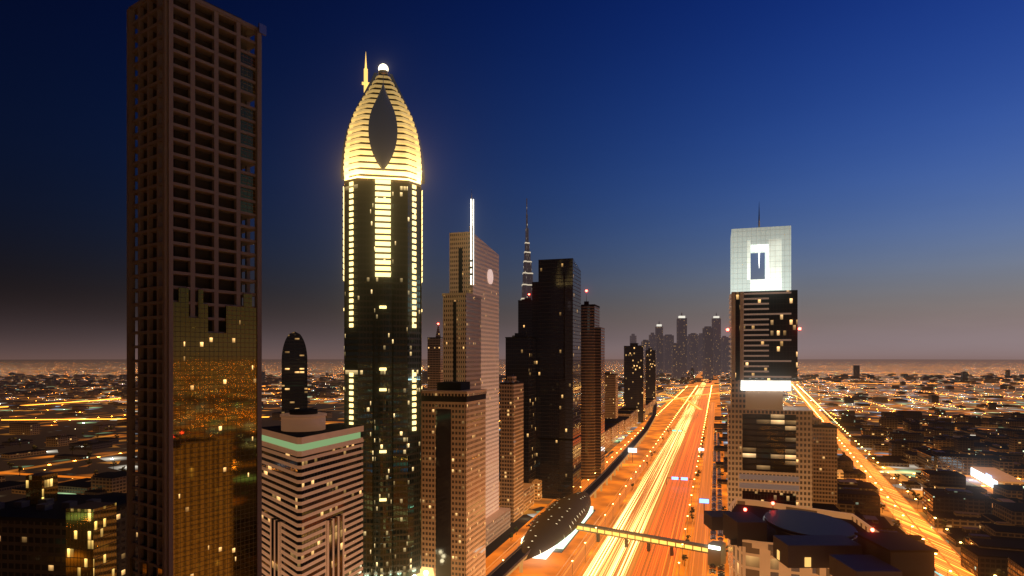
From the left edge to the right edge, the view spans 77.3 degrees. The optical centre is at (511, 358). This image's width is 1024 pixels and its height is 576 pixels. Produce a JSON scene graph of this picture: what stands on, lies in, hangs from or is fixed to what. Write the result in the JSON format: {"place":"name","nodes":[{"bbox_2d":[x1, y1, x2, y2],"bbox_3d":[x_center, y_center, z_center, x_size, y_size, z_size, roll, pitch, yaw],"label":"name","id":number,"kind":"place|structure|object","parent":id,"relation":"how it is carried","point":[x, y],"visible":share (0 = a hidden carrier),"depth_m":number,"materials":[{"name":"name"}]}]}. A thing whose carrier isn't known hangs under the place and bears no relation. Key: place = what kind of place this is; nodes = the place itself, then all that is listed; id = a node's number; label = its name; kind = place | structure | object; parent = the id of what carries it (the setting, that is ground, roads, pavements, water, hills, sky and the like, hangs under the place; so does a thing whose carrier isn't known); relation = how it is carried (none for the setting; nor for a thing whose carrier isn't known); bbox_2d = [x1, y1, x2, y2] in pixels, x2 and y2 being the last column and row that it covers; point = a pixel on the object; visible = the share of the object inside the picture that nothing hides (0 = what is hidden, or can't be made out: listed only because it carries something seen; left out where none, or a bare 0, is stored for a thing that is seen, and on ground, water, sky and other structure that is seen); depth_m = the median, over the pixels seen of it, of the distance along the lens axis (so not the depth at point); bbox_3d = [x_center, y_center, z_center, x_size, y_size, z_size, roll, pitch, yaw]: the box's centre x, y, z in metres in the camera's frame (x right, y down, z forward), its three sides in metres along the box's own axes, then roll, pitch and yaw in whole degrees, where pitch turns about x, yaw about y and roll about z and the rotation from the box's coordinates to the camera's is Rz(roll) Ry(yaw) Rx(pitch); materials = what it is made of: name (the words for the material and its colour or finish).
{"place":"outdoors","nodes":[
{"label":"outdoors","id":0,"kind":"place"},
{"bbox_2d":[0,359,1023,572],"bbox_3d":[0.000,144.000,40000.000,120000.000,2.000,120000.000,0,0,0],"label":"ground","id":1,"kind":"structure","parent":0,"point":[104,458],"depth_m":2123.46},
{"bbox_2d":[0,472,137,575],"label":"building","id":2,"kind":"structure","parent":1,"relation":"on","point":[46,529],"depth_m":256.58,"materials":[{"name":"grey"}]},
{"bbox_2d":[127,0,266,575],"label":"unfinished tower","id":3,"kind":"structure","parent":1,"relation":"on","point":[197,66],"depth_m":221.74,"materials":[{"name":"brown concrete"}]},
{"bbox_2d":[282,331,306,413],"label":"sail tower","id":4,"kind":"structure","parent":1,"relation":"on","point":[294,373],"depth_m":689.62,"materials":[{"name":"black glass"}]},
{"bbox_2d":[262,408,363,575],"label":"banded tower","id":5,"kind":"structure","parent":1,"relation":"on","point":[312,494],"depth_m":321.78,"materials":[{"name":"grey"}]},
{"bbox_2d":[341,55,433,575],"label":"skyscraper","id":6,"kind":"structure","parent":1,"relation":"on","point":[382,170],"depth_m":374.09,"materials":[{"name":"black glass"}]},
{"bbox_2d":[427,323,442,389],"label":"tower","id":7,"kind":"structure","parent":1,"relation":"on","point":[434,360],"depth_m":930.64,"materials":[{"name":"brown"}]},
{"bbox_2d":[421,381,486,575],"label":"brown tower","id":8,"kind":"structure","parent":1,"relation":"on","point":[453,478],"depth_m":392.99,"materials":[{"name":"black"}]},
{"bbox_2d":[442,196,510,546],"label":"tower","id":9,"kind":"structure","parent":1,"relation":"on","point":[471,326],"depth_m":486.55,"materials":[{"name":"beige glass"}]},
{"bbox_2d":[7,409,1005,575],"bbox_3d":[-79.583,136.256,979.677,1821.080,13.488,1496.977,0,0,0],"label":"trees","id":10,"kind":"object","parent":1,"relation":"on","point":[859,475],"visible":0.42,"depth_m":744.49,"materials":[{"name":"plant"}]},
{"bbox_2d":[0,365,1023,550],"bbox_3d":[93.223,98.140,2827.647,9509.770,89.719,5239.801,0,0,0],"label":"city buildings","id":11,"kind":"structure","parent":1,"relation":"on","point":[1008,507],"depth_m":841.79,"materials":[{"name":"black"}]},
{"bbox_2d":[0,368,1023,575],"bbox_3d":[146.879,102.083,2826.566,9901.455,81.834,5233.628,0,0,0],"label":"lowrise blocks","id":12,"kind":"structure","parent":1,"relation":"on","point":[976,560],"depth_m":993.89,"materials":[{"name":"black"}]},
{"bbox_2d":[0,370,1023,575],"bbox_3d":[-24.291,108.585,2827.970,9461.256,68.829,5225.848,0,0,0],"label":"city buildings","id":13,"kind":"structure","parent":1,"relation":"on","point":[975,503],"depth_m":978.98,"materials":[{"name":"black"}]},
{"bbox_2d":[500,374,523,521],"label":"tower","id":14,"kind":"structure","parent":1,"relation":"on","point":[511,442],"depth_m":560.95,"materials":[{"name":"brown"}]},
{"bbox_2d":[505,333,535,482],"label":"tower","id":15,"kind":"structure","parent":1,"relation":"on","point":[521,357],"depth_m":640.20,"materials":[{"name":"black glass"}]},
{"bbox_2d":[518,294,531,336],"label":"tower","id":16,"kind":"structure","parent":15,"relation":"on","point":[524,315],"depth_m":900.26,"materials":[{"name":"black glass"}]},
{"bbox_2d":[521,198,532,299],"bbox_3d":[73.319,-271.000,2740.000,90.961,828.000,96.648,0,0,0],"label":"burj khalifa","id":17,"kind":"structure","parent":1,"relation":"on","point":[527,273],"depth_m":2732.31,"materials":[{"name":"grey metal"}]},
{"bbox_2d":[532,258,580,498],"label":"dark glass tower","id":18,"kind":"structure","parent":1,"relation":"on","point":[556,310],"depth_m":651.28,"materials":[{"name":"black glass"}]},
{"bbox_2d":[499,398,654,512],"bbox_3d":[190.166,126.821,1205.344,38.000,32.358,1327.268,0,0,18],"label":"low-rise buildings","id":19,"kind":"structure","parent":1,"relation":"on","point":[626,420],"depth_m":1109.39,"materials":[{"name":"grey"}]},
{"bbox_2d":[581,290,604,479],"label":"dark banded tower","id":20,"kind":"structure","parent":1,"relation":"on","point":[592,399],"depth_m":755.91,"materials":[{"name":"brown"}]},
{"bbox_2d":[605,371,617,418],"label":"tower","id":21,"kind":"structure","parent":1,"relation":"on","point":[611,395],"depth_m":1249.11,"materials":[{"name":"brown"}]},
{"bbox_2d":[624,343,645,422],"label":"tower","id":22,"kind":"structure","parent":1,"relation":"on","point":[634,375],"depth_m":1430.07,"materials":[{"name":"grey"}]},
{"bbox_2d":[645,348,655,401],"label":"tower","id":23,"kind":"structure","parent":1,"relation":"on","point":[650,372],"depth_m":1899.77,"materials":[{"name":"grey"}]},
{"bbox_2d":[486,385,821,575],"bbox_3d":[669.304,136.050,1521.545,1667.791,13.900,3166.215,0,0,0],"label":"metro viaduct","id":24,"kind":"object","parent":1,"relation":"on","point":[511,562],"visible":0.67,"depth_m":704.38,"materials":[{"name":"beige concrete"}]},
{"bbox_2d":[630,313,729,378],"bbox_3d":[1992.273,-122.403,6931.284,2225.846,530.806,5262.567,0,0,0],"label":"distant skyline","id":25,"kind":"structure","parent":1,"relation":"on","point":[706,352],"depth_m":5318.90,"materials":[{"name":"grey glass"}]},
{"bbox_2d":[657,383,729,409],"bbox_3d":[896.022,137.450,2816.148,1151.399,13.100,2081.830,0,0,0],"label":"interchange flyovers","id":26,"kind":"object","parent":1,"relation":"on","point":[689,402],"visible":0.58,"depth_m":2207.94,"materials":[{"name":"orange"}]},
{"bbox_2d":[521,385,995,575],"bbox_3d":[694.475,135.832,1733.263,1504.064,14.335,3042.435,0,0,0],"label":"street lamps","id":27,"kind":"object","parent":1,"relation":"on","point":[818,417],"visible":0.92,"depth_m":881.72,"materials":[{"name":"yellow metal"}]},
{"bbox_2d":[726,210,812,564],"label":"skyscraper","id":28,"kind":"structure","parent":1,"relation":"on","point":[769,447],"depth_m":436.23,"materials":[{"name":"beige"}]},
{"bbox_2d":[704,498,943,575],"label":"building","id":29,"kind":"structure","parent":1,"relation":"on","point":[765,538],"depth_m":168.59,"materials":[{"name":"concrete"},{"name":"dark roofing"},{"name":"glass"}]},
{"bbox_2d":[812,418,837,506],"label":"tower","id":30,"kind":"structure","parent":1,"relation":"on","point":[824,462],"depth_m":558.18,"materials":[{"name":"grey"}]},
{"bbox_2d":[791,382,974,575],"bbox_3d":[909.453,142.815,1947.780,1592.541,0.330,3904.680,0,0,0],"label":"avenue","id":31,"kind":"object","parent":1,"relation":"on","point":[947,558],"visible":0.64,"depth_m":597.45,"materials":[{"name":"orange asphalt"}]},
{"bbox_2d":[837,466,1023,507],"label":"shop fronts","id":32,"kind":"object","parent":1,"relation":"on","point":[989,477],"visible":0.3,"depth_m":718.14,"materials":[{"name":"white"}]},
{"bbox_2d":[0,367,1023,511],"bbox_3d":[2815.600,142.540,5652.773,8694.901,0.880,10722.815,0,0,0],"label":"side streets","id":33,"kind":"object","parent":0,"point":[545,505],"visible":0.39,"depth_m":1488.46,"materials":[{"name":"asphalt"}]},
{"bbox_2d":[0,0,1023,359],"label":"sky","id":34,"kind":"structure","parent":0,"point":[887,136],"materials":[{"name":"blue"}]},
{"bbox_2d":[486,372,728,575],"bbox_3d":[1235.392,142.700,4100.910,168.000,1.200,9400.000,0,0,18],"label":"highway","id":35,"kind":"structure","parent":0,"point":[651,503],"depth_m":621.92,"materials":[{"name":"orange asphalt"}]},
{"bbox_2d":[517,492,595,560],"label":"metro station","id":36,"kind":"object","parent":35,"relation":"on","point":[552,528],"visible":0.98,"depth_m":482.40,"materials":[{"name":"brown metal"}]},
{"bbox_2d":[526,433,724,575],"bbox_3d":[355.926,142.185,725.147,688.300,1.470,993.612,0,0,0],"label":"trees","id":37,"kind":"object","parent":35,"relation":"on","point":[712,570],"visible":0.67,"depth_m":639.05,"materials":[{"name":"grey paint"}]},
{"bbox_2d":[576,523,725,566],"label":"pedestrian bridge","id":38,"kind":"structure","parent":35,"relation":"on","point":[715,551],"depth_m":464.36,"materials":[{"name":"yellow metal"}]},
{"bbox_2d":[628,430,708,510],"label":"road signs","id":39,"kind":"object","parent":35,"relation":"on","point":[701,500],"visible":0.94,"depth_m":720.73,"materials":[{"name":"silver metal"}]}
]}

